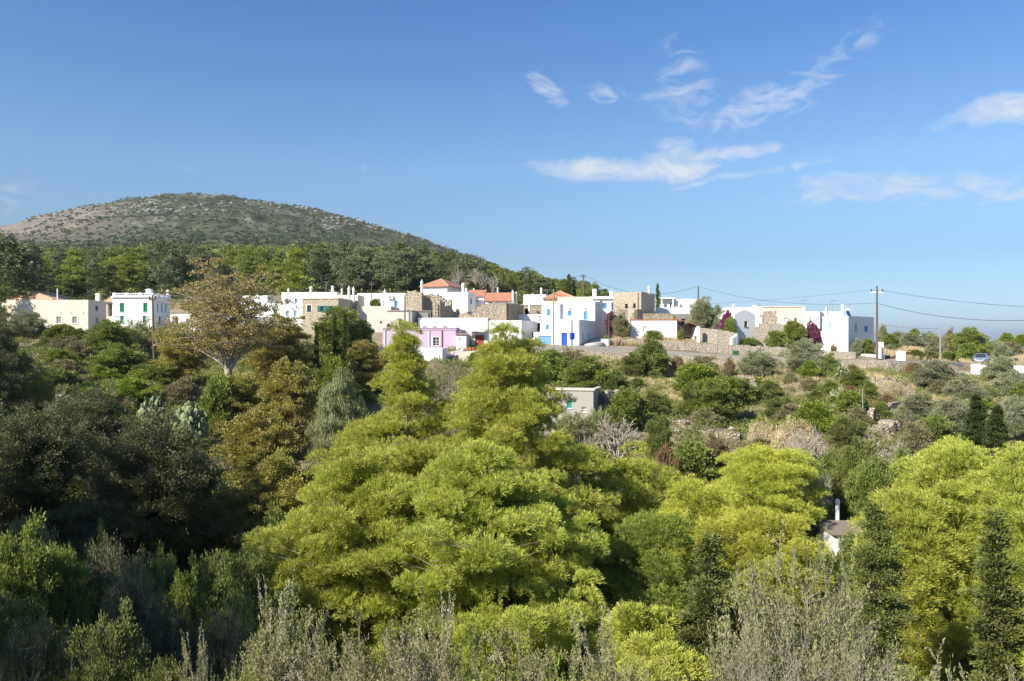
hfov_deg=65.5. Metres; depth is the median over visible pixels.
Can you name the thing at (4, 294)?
tree
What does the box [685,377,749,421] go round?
tree
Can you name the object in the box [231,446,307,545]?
plane tree
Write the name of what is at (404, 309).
utility pole
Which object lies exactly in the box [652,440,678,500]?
bush
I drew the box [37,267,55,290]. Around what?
pine tree
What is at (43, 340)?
bush
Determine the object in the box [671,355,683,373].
bush
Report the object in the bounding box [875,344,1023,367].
roadside grass
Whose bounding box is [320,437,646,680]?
pine tree
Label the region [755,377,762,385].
bush
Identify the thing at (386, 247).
eucalyptus tree
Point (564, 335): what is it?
door
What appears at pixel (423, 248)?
eucalyptus tree
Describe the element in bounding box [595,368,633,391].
bush
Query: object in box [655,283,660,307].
cypress tree
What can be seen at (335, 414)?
willow tree
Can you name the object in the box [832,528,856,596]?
bush
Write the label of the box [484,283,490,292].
cypress tree
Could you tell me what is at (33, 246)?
eucalyptus tree
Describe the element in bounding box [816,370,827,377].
bush
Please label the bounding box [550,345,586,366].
bush
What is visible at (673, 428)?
dry scrub
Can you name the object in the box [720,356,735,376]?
bush
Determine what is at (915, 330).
tree
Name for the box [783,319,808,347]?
bush
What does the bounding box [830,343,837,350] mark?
bush
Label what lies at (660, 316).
storehouse
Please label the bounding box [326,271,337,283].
tree
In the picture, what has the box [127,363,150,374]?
bush
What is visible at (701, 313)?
olive tree
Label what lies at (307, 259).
eucalyptus tree
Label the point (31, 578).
bush
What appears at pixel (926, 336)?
olive tree
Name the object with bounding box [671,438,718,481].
bush
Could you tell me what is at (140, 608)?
bush
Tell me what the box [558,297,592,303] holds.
storehouse
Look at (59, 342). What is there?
bush
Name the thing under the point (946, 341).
tree
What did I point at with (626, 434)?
bare tree
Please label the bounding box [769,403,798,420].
bush
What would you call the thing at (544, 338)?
garage door
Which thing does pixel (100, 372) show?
bush
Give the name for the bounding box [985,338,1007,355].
olive tree
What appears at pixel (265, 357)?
plane tree
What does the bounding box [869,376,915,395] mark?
terrace wall
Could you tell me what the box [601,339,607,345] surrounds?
stone wall
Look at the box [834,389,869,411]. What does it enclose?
bush
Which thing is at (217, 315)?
plane tree
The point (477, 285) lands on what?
cypress tree
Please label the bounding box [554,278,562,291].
pine tree
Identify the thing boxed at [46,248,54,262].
pine tree
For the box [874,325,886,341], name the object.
olive tree
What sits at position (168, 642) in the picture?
bush
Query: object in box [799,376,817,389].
bush
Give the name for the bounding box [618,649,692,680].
bush
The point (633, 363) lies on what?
bush
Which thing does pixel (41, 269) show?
eucalyptus tree
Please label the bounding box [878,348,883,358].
gate pier
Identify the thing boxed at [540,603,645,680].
bush
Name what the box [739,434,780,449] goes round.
bush
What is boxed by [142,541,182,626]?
bush
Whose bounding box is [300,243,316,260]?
pine tree
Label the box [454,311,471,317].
ruined wall
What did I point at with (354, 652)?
bush
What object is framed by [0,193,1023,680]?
terrain
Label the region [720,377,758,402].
bush
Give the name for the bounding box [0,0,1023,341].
sky
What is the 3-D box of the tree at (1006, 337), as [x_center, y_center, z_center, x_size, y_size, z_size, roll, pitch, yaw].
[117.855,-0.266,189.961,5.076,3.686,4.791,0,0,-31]
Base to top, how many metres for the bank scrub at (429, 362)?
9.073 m
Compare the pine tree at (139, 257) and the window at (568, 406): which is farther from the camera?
the pine tree at (139, 257)
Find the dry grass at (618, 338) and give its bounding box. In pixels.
[607,335,887,350]
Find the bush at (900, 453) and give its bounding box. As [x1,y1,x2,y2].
[884,443,914,490]
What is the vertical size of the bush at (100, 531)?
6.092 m
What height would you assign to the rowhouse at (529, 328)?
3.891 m
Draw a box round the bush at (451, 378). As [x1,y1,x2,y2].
[425,352,465,442]
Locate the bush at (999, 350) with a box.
[989,344,1017,357]
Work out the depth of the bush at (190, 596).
21.93 m
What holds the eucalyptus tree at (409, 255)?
on the terrain at (116, 223)
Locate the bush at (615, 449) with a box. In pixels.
[592,445,630,474]
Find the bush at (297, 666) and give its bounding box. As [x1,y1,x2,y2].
[268,634,363,680]
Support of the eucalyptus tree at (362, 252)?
on the terrain at (116, 223)
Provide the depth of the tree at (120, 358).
86.94 m
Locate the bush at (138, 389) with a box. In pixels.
[112,376,161,404]
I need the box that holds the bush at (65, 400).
[51,395,80,417]
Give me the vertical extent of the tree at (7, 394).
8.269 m
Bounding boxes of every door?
[475,335,483,344]
[539,336,550,343]
[562,333,566,345]
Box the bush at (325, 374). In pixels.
[310,352,358,406]
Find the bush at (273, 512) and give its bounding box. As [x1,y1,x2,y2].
[241,499,304,638]
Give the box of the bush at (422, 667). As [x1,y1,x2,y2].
[343,614,479,680]
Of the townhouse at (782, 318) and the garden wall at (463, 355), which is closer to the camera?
the garden wall at (463, 355)
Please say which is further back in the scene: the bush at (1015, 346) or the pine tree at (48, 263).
the pine tree at (48, 263)
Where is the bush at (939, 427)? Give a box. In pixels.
[907,413,961,442]
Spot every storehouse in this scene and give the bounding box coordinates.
[367,315,386,331]
[386,310,416,326]
[414,310,431,326]
[521,302,541,313]
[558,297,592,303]
[643,313,673,318]
[674,314,690,324]
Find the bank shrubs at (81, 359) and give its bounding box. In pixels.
[15,330,495,402]
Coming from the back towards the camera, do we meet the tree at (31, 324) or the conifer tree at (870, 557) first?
the tree at (31, 324)
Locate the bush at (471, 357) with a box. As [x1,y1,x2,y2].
[466,351,477,363]
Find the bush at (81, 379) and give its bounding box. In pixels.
[72,374,91,383]
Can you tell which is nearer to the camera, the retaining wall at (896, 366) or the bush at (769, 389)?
the bush at (769, 389)
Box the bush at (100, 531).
[76,519,108,588]
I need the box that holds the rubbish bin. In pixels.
[732,350,739,354]
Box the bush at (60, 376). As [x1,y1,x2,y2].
[26,363,75,389]
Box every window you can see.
[119,303,124,312]
[143,303,147,312]
[433,338,438,345]
[567,400,572,408]
[570,333,574,339]
[828,323,831,330]
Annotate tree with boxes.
[0,229,51,305]
[0,274,11,324]
[0,308,40,407]
[0,346,25,426]
[0,398,97,535]
[2,308,53,337]
[9,247,41,289]
[22,238,36,246]
[26,242,43,256]
[26,263,53,291]
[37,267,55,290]
[37,382,147,487]
[41,256,57,286]
[45,269,93,297]
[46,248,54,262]
[46,401,248,571]
[49,246,73,277]
[52,265,69,279]
[56,249,91,292]
[68,253,84,266]
[76,318,140,352]
[81,245,106,273]
[81,249,87,260]
[83,245,119,286]
[83,264,101,289]
[83,343,149,378]
[90,264,126,291]
[95,251,117,290]
[98,255,126,290]
[105,257,134,290]
[110,244,127,250]
[110,255,139,287]
[114,246,128,255]
[121,245,150,265]
[131,255,147,279]
[131,261,151,286]
[133,269,164,289]
[141,238,184,291]
[142,255,305,377]
[147,321,211,381]
[151,253,185,289]
[159,249,194,288]
[159,432,226,523]
[162,239,180,250]
[165,249,199,287]
[178,244,193,254]
[185,242,201,253]
[186,244,221,280]
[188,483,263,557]
[202,247,218,266]
[204,372,272,431]
[205,263,236,283]
[206,406,309,496]
[211,438,491,680]
[214,268,238,289]
[221,248,237,268]
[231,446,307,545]
[232,249,253,279]
[235,259,255,282]
[236,250,256,278]
[241,312,320,381]
[244,246,257,256]
[248,250,260,265]
[251,355,324,449]
[253,256,269,284]
[254,249,272,271]
[261,260,281,291]
[271,258,285,284]
[272,251,282,261]
[276,246,314,291]
[278,256,290,276]
[294,436,332,483]
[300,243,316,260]
[302,254,313,276]
[302,318,482,525]
[304,363,367,465]
[307,243,333,277]
[307,260,332,284]
[307,303,378,364]
[312,324,320,380]
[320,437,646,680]
[322,242,339,272]
[324,239,358,275]
[325,274,346,290]
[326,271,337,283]
[328,258,356,274]
[331,315,338,356]
[334,258,362,290]
[338,256,369,289]
[338,311,347,366]
[342,339,390,390]
[346,323,351,372]
[348,246,378,289]
[355,317,376,353]
[360,242,375,253]
[363,256,394,291]
[374,250,412,290]
[378,246,392,254]
[379,238,418,289]
[399,274,420,290]
[400,320,651,631]
[403,248,430,285]
[409,245,439,281]
[412,252,434,290]
[417,243,435,276]
[427,249,468,286]
[429,259,441,281]
[443,254,467,285]
[446,253,480,289]
[451,266,466,287]
[467,269,489,288]
[468,256,488,289]
[475,282,480,289]
[480,269,496,292]
[481,264,500,275]
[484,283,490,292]
[489,271,500,292]
[498,283,502,292]
[499,270,508,289]
[502,287,517,296]
[505,273,514,289]
[507,271,525,291]
[516,266,538,281]
[520,276,535,294]
[526,272,533,293]
[532,274,551,293]
[532,277,550,295]
[532,347,568,386]
[550,278,555,293]
[553,409,592,442]
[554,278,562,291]
[556,355,617,392]
[557,279,571,291]
[559,449,691,613]
[563,274,572,295]
[571,279,576,296]
[576,282,591,296]
[578,426,595,479]
[580,507,749,665]
[582,599,686,680]
[588,281,601,294]
[589,412,639,476]
[601,289,608,295]
[617,630,718,680]
[653,472,746,622]
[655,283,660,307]
[673,530,736,675]
[685,294,714,331]
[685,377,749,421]
[686,504,838,679]
[702,518,899,680]
[710,442,832,529]
[711,305,725,329]
[736,347,780,375]
[776,337,826,372]
[785,425,827,465]
[809,460,833,520]
[829,501,928,680]
[846,485,980,680]
[851,434,1021,674]
[854,426,887,461]
[860,638,987,680]
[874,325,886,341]
[882,440,913,468]
[890,392,939,422]
[892,331,904,338]
[898,332,924,346]
[906,328,920,336]
[907,359,969,387]
[917,331,941,346]
[924,336,944,352]
[929,397,969,433]
[932,440,1023,678]
[940,376,994,399]
[941,325,955,352]
[946,326,995,353]
[957,505,1023,680]
[960,393,988,447]
[978,354,1023,378]
[978,404,1010,459]
[981,663,1023,680]
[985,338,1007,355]
[986,394,1023,440]
[989,367,1023,396]
[995,332,1014,341]
[1011,334,1023,346]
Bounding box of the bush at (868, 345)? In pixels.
[861,338,874,353]
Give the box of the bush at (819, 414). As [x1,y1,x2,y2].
[782,399,836,433]
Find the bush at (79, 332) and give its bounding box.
[62,327,88,341]
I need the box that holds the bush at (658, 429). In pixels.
[643,412,674,459]
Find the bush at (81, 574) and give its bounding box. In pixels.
[36,542,104,669]
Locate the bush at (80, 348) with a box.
[64,339,98,358]
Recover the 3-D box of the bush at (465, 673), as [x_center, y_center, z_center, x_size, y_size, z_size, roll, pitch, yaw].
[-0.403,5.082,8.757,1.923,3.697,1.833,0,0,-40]
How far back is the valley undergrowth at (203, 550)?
42.25 m
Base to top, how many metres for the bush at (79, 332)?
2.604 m
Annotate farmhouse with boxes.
[2,293,105,331]
[7,288,74,299]
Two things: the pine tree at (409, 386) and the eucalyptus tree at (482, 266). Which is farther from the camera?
the eucalyptus tree at (482, 266)
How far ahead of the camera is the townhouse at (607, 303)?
130.44 m
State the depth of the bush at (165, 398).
70.69 m
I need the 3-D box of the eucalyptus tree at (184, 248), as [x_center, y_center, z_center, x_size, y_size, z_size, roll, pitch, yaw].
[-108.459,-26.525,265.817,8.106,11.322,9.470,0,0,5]
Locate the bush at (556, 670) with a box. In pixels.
[543,648,614,680]
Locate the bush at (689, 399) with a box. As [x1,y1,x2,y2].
[676,381,701,419]
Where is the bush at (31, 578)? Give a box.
[0,507,86,659]
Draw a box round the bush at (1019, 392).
[1007,383,1023,400]
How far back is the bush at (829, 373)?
92.78 m
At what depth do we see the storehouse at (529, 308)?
124.09 m
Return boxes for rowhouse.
[418,318,488,335]
[488,320,536,341]
[519,314,541,331]
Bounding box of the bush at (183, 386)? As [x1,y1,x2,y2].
[161,374,204,407]
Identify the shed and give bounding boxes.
[874,342,883,349]
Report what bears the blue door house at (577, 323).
on the terrain at (116, 223)
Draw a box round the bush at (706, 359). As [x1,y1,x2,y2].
[685,355,725,371]
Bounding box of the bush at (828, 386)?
[816,379,841,395]
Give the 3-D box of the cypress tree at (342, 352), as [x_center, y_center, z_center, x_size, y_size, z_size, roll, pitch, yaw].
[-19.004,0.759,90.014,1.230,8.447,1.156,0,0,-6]
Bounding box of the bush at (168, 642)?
[135,594,207,680]
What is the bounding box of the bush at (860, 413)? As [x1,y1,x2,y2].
[846,406,874,423]
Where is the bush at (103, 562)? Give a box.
[80,530,140,654]
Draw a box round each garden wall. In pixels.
[380,347,442,363]
[443,348,447,359]
[458,351,484,360]
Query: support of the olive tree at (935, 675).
on the terrain at (116, 223)
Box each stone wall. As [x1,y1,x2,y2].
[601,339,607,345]
[700,328,736,344]
[730,335,738,344]
[754,323,785,346]
[829,351,855,358]
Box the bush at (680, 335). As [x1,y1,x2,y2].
[677,329,684,340]
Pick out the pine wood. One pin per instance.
(267, 247)
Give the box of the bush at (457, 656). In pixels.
[396,579,496,680]
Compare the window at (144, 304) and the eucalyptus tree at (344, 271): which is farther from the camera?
the eucalyptus tree at (344, 271)
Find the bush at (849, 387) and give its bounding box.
[843,385,866,396]
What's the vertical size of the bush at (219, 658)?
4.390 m
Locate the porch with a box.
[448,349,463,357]
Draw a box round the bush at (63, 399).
[44,395,87,413]
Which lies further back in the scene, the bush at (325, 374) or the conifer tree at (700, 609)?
the bush at (325, 374)
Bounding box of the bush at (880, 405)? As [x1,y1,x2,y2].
[870,401,890,416]
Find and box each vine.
[369,297,380,305]
[905,349,927,359]
[923,351,938,358]
[942,351,960,361]
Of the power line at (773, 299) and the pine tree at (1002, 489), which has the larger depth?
the power line at (773, 299)
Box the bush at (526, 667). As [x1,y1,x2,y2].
[460,618,576,680]
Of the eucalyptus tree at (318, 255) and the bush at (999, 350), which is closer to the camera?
the bush at (999, 350)
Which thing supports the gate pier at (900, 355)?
on the terrain at (116, 223)
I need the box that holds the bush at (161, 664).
[133,651,187,680]
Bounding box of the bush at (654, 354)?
[633,336,674,374]
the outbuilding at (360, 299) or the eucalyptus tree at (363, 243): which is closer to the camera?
the outbuilding at (360, 299)
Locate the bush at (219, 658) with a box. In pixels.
[186,589,272,680]
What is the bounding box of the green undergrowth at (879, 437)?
[1,333,1023,555]
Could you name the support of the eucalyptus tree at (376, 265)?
on the terrain at (116, 223)
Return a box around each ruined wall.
[405,290,423,309]
[424,293,432,309]
[430,294,451,317]
[433,300,453,326]
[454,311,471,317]
[472,302,506,320]
[506,302,523,319]
[612,309,627,323]
[630,309,642,318]
[759,311,775,325]
[866,408,876,421]
[882,401,900,417]
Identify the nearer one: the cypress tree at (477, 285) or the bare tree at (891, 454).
the bare tree at (891, 454)
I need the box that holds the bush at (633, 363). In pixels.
[617,352,644,377]
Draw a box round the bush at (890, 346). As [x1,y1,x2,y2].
[885,344,896,350]
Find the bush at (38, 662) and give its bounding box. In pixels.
[0,611,82,680]
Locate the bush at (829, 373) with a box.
[827,366,843,379]
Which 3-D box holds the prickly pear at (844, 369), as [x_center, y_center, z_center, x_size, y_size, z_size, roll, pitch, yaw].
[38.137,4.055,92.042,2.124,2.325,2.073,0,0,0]
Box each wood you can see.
[0,236,512,273]
[0,241,516,277]
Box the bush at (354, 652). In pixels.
[295,603,431,680]
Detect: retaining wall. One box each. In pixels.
[536,350,632,357]
[610,339,827,357]
[677,354,785,367]
[820,359,958,371]
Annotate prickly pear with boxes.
[136,396,166,430]
[171,401,208,438]
[828,385,843,397]
[833,366,849,382]
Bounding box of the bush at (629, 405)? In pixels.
[605,386,651,427]
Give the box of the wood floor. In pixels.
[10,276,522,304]
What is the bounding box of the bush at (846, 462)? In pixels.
[823,445,860,519]
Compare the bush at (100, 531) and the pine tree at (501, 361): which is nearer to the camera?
the bush at (100, 531)
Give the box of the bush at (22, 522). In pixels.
[1,514,79,572]
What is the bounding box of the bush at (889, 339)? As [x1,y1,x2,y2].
[881,333,900,348]
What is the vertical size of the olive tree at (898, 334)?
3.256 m
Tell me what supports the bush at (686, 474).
on the terrain at (116, 223)
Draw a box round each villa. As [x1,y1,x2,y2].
[419,278,461,294]
[439,283,475,314]
[656,297,695,313]
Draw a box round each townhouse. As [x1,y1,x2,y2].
[110,289,171,327]
[282,286,340,302]
[357,289,385,305]
[385,293,406,309]
[591,289,612,334]
[722,304,761,326]
[752,303,802,322]
[776,312,802,324]
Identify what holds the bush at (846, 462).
on the terrain at (116, 223)
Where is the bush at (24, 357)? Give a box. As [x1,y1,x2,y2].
[16,348,35,365]
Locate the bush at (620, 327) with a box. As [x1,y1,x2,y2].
[611,311,632,337]
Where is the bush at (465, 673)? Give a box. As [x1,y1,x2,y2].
[459,630,521,680]
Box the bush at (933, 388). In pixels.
[925,379,954,394]
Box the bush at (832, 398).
[827,396,836,402]
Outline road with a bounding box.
[533,346,1022,366]
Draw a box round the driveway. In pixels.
[856,353,889,358]
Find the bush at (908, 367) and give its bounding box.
[901,362,923,374]
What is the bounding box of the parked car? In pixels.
[973,353,989,361]
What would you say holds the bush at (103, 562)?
on the terrain at (116, 223)
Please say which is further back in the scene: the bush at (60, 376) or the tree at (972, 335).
the tree at (972, 335)
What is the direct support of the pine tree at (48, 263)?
on the terrain at (116, 223)
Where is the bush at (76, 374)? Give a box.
[67,370,91,382]
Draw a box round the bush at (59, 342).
[42,334,97,352]
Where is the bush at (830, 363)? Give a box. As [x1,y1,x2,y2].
[819,351,840,373]
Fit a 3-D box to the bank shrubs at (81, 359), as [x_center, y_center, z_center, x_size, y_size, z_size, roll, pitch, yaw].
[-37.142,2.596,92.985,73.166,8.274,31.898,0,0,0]
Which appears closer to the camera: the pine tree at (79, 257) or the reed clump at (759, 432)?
the reed clump at (759, 432)
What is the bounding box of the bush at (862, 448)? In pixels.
[834,435,885,468]
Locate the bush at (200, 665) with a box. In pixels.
[165,619,220,680]
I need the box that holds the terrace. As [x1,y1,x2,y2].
[357,306,397,324]
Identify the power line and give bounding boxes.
[669,290,865,305]
[701,287,868,304]
[878,303,1023,320]
[885,290,1016,306]
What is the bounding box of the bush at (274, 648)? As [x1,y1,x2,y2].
[225,558,341,680]
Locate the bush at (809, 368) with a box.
[796,360,823,377]
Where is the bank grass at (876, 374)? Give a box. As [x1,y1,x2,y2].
[522,355,1010,401]
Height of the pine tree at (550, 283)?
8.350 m
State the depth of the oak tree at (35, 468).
42.21 m
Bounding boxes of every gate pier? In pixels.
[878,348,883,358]
[895,351,905,360]
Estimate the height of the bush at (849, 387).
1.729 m
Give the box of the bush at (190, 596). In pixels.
[167,565,209,669]
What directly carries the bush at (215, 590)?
on the terrain at (116, 223)
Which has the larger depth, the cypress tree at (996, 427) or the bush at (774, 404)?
the bush at (774, 404)
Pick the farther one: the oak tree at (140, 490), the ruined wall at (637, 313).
the ruined wall at (637, 313)
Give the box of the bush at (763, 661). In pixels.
[719,607,828,680]
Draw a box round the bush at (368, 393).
[354,389,375,402]
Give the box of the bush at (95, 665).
[49,594,162,680]
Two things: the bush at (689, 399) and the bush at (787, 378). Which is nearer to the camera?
the bush at (689, 399)
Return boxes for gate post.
[697,326,699,342]
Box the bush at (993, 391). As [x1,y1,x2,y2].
[981,385,1001,400]
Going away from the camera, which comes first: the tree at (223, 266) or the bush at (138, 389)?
the bush at (138, 389)
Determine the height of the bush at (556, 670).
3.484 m
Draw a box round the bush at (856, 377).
[839,367,870,389]
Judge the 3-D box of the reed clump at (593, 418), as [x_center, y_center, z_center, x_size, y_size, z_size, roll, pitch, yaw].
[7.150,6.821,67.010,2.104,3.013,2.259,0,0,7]
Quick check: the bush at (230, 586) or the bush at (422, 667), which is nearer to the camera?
the bush at (422, 667)
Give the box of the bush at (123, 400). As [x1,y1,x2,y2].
[111,396,137,406]
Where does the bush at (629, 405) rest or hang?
on the terrain at (116, 223)
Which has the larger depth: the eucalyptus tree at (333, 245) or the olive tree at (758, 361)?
the eucalyptus tree at (333, 245)
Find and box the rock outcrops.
[1,194,515,271]
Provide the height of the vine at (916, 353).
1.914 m
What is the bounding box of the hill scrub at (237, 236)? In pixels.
[8,192,513,272]
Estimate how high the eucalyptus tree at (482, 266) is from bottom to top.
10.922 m
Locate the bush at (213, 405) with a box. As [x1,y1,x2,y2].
[197,372,239,438]
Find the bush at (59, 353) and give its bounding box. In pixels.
[42,348,80,364]
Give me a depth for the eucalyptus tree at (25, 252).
183.59 m
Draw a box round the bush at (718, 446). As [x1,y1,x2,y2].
[702,431,730,468]
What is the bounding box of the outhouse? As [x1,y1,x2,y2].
[456,335,471,349]
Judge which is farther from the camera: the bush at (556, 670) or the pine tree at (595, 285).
the pine tree at (595, 285)
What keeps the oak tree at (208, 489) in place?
on the terrain at (116, 223)
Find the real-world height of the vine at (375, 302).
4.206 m
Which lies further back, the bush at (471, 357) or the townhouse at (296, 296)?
the townhouse at (296, 296)
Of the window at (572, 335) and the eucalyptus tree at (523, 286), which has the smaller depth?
the window at (572, 335)
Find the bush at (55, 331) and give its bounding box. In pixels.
[38,323,73,341]
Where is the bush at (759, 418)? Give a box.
[747,417,774,430]
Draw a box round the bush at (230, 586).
[201,565,270,675]
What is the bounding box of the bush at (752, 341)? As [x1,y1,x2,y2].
[739,337,761,346]
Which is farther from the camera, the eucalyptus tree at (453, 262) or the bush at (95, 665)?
the eucalyptus tree at (453, 262)
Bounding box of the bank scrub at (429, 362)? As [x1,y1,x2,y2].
[19,339,469,400]
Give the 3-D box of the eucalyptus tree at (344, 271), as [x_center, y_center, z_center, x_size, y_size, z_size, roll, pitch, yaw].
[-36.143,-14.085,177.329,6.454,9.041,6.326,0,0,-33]
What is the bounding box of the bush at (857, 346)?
[850,337,863,355]
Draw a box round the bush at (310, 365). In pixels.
[300,352,319,370]
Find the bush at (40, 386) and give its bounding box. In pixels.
[16,362,62,410]
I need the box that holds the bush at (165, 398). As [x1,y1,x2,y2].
[155,386,193,407]
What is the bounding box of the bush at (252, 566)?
[230,539,288,674]
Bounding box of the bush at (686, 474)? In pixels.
[684,472,708,485]
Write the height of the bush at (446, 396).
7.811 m
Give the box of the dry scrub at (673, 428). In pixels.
[15,335,1022,537]
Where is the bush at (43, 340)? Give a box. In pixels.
[32,336,54,349]
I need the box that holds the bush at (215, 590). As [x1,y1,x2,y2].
[188,547,252,628]
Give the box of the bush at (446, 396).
[441,372,479,442]
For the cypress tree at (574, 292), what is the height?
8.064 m
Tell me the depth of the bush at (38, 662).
12.88 m
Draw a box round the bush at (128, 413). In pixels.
[113,404,137,423]
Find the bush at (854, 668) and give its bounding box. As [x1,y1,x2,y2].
[816,624,912,680]
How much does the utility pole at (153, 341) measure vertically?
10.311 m
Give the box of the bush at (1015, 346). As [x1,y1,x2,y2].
[1001,340,1023,354]
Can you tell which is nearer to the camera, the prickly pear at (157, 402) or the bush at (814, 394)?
the prickly pear at (157, 402)
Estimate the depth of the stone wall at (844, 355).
109.59 m
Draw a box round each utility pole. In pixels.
[149,295,155,359]
[404,295,405,320]
[553,289,553,345]
[608,328,609,346]
[870,286,882,359]
[939,327,941,359]
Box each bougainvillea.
[604,310,613,336]
[716,310,736,330]
[806,320,821,347]
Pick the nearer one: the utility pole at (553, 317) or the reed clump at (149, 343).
the reed clump at (149, 343)
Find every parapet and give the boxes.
[971,364,984,375]
[1014,366,1023,373]
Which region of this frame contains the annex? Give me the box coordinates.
[457,325,489,344]
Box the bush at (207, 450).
[191,438,217,453]
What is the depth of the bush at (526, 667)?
11.30 m
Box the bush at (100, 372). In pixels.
[87,364,120,380]
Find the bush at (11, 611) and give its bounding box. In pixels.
[0,591,58,679]
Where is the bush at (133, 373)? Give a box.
[122,369,150,380]
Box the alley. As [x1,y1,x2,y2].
[584,336,611,345]
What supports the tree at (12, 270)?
on the terrain at (116, 223)
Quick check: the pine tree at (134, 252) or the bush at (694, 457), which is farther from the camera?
the pine tree at (134, 252)
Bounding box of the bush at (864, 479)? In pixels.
[842,453,891,519]
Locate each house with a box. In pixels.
[301,284,359,334]
[381,327,461,348]
[534,301,603,345]
[613,286,654,319]
[655,299,688,313]
[714,310,754,339]
[816,499,860,556]
[818,304,873,353]
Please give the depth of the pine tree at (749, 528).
33.14 m
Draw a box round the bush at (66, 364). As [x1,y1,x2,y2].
[45,358,91,375]
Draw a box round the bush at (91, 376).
[83,373,97,380]
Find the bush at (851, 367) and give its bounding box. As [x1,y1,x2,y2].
[846,364,859,370]
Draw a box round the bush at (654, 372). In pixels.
[646,369,661,378]
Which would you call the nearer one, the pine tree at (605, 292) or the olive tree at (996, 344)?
the olive tree at (996, 344)
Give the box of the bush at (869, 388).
[858,379,880,399]
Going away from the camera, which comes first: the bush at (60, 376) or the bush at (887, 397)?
the bush at (60, 376)
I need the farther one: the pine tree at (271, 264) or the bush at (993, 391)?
the pine tree at (271, 264)
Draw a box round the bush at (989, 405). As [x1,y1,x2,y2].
[982,398,993,408]
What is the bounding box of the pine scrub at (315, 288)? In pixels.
[11,274,526,303]
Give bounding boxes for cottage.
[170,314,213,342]
[241,295,275,316]
[265,303,301,325]
[468,289,486,308]
[484,287,516,303]
[523,288,546,303]
[543,291,573,303]
[628,317,698,339]
[803,306,822,330]
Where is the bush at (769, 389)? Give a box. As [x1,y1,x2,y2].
[755,379,789,401]
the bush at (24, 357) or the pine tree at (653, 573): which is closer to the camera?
the pine tree at (653, 573)
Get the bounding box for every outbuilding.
[104,297,112,321]
[334,295,363,305]
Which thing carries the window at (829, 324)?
in the corner house at (841, 331)
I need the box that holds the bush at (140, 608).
[93,542,174,665]
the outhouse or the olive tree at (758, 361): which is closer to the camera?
the olive tree at (758, 361)
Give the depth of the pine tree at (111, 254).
202.44 m
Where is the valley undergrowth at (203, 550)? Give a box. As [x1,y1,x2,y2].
[18,481,1022,680]
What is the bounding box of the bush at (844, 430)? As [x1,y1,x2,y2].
[824,412,871,449]
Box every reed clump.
[121,316,154,357]
[142,319,168,359]
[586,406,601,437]
[744,417,778,445]
[769,414,816,455]
[878,379,908,397]
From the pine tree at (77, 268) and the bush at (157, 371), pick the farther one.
the pine tree at (77, 268)
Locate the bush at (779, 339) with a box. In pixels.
[762,330,790,348]
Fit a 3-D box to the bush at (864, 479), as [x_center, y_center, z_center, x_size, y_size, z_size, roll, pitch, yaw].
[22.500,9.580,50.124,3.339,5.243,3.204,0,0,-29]
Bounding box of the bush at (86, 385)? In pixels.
[54,381,117,402]
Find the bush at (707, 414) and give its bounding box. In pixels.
[689,406,725,423]
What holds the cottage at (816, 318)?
on the terrain at (116, 223)
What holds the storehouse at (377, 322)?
on the terrain at (116, 223)
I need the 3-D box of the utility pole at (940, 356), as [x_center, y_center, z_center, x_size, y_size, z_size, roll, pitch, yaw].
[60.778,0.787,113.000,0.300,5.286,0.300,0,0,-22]
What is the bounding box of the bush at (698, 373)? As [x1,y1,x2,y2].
[670,361,727,392]
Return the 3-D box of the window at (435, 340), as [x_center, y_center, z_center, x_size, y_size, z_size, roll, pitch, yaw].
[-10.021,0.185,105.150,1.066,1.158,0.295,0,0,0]
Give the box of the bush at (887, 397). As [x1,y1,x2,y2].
[871,393,898,403]
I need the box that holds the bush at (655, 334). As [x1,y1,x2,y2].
[643,330,662,339]
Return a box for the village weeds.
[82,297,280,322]
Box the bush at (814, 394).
[804,389,826,401]
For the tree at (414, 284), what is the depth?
199.39 m
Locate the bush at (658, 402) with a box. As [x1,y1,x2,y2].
[640,388,677,416]
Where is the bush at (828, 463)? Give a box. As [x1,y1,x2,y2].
[812,448,836,500]
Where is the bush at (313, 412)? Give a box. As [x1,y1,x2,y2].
[301,398,320,416]
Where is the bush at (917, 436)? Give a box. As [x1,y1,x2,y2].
[891,419,936,456]
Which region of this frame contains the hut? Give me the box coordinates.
[539,386,600,429]
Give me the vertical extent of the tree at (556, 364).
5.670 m
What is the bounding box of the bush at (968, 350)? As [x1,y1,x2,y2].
[956,342,979,360]
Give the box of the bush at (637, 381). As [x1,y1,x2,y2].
[630,377,643,388]
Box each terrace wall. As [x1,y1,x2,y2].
[599,389,621,413]
[648,364,683,378]
[666,418,697,428]
[700,429,739,442]
[739,376,756,385]
[868,419,902,435]
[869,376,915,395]
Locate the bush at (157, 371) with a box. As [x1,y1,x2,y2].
[135,363,181,385]
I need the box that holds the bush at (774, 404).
[760,395,788,417]
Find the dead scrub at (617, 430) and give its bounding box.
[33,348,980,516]
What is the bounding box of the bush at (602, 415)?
[592,407,615,449]
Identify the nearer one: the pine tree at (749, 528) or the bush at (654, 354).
the pine tree at (749, 528)
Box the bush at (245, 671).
[224,650,263,680]
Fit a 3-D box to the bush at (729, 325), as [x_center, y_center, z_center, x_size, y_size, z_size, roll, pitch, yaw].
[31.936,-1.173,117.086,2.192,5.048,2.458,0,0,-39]
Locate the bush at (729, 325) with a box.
[722,315,737,334]
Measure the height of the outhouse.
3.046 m
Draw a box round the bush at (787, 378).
[781,373,798,382]
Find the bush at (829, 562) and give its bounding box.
[802,533,836,600]
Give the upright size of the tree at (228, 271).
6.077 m

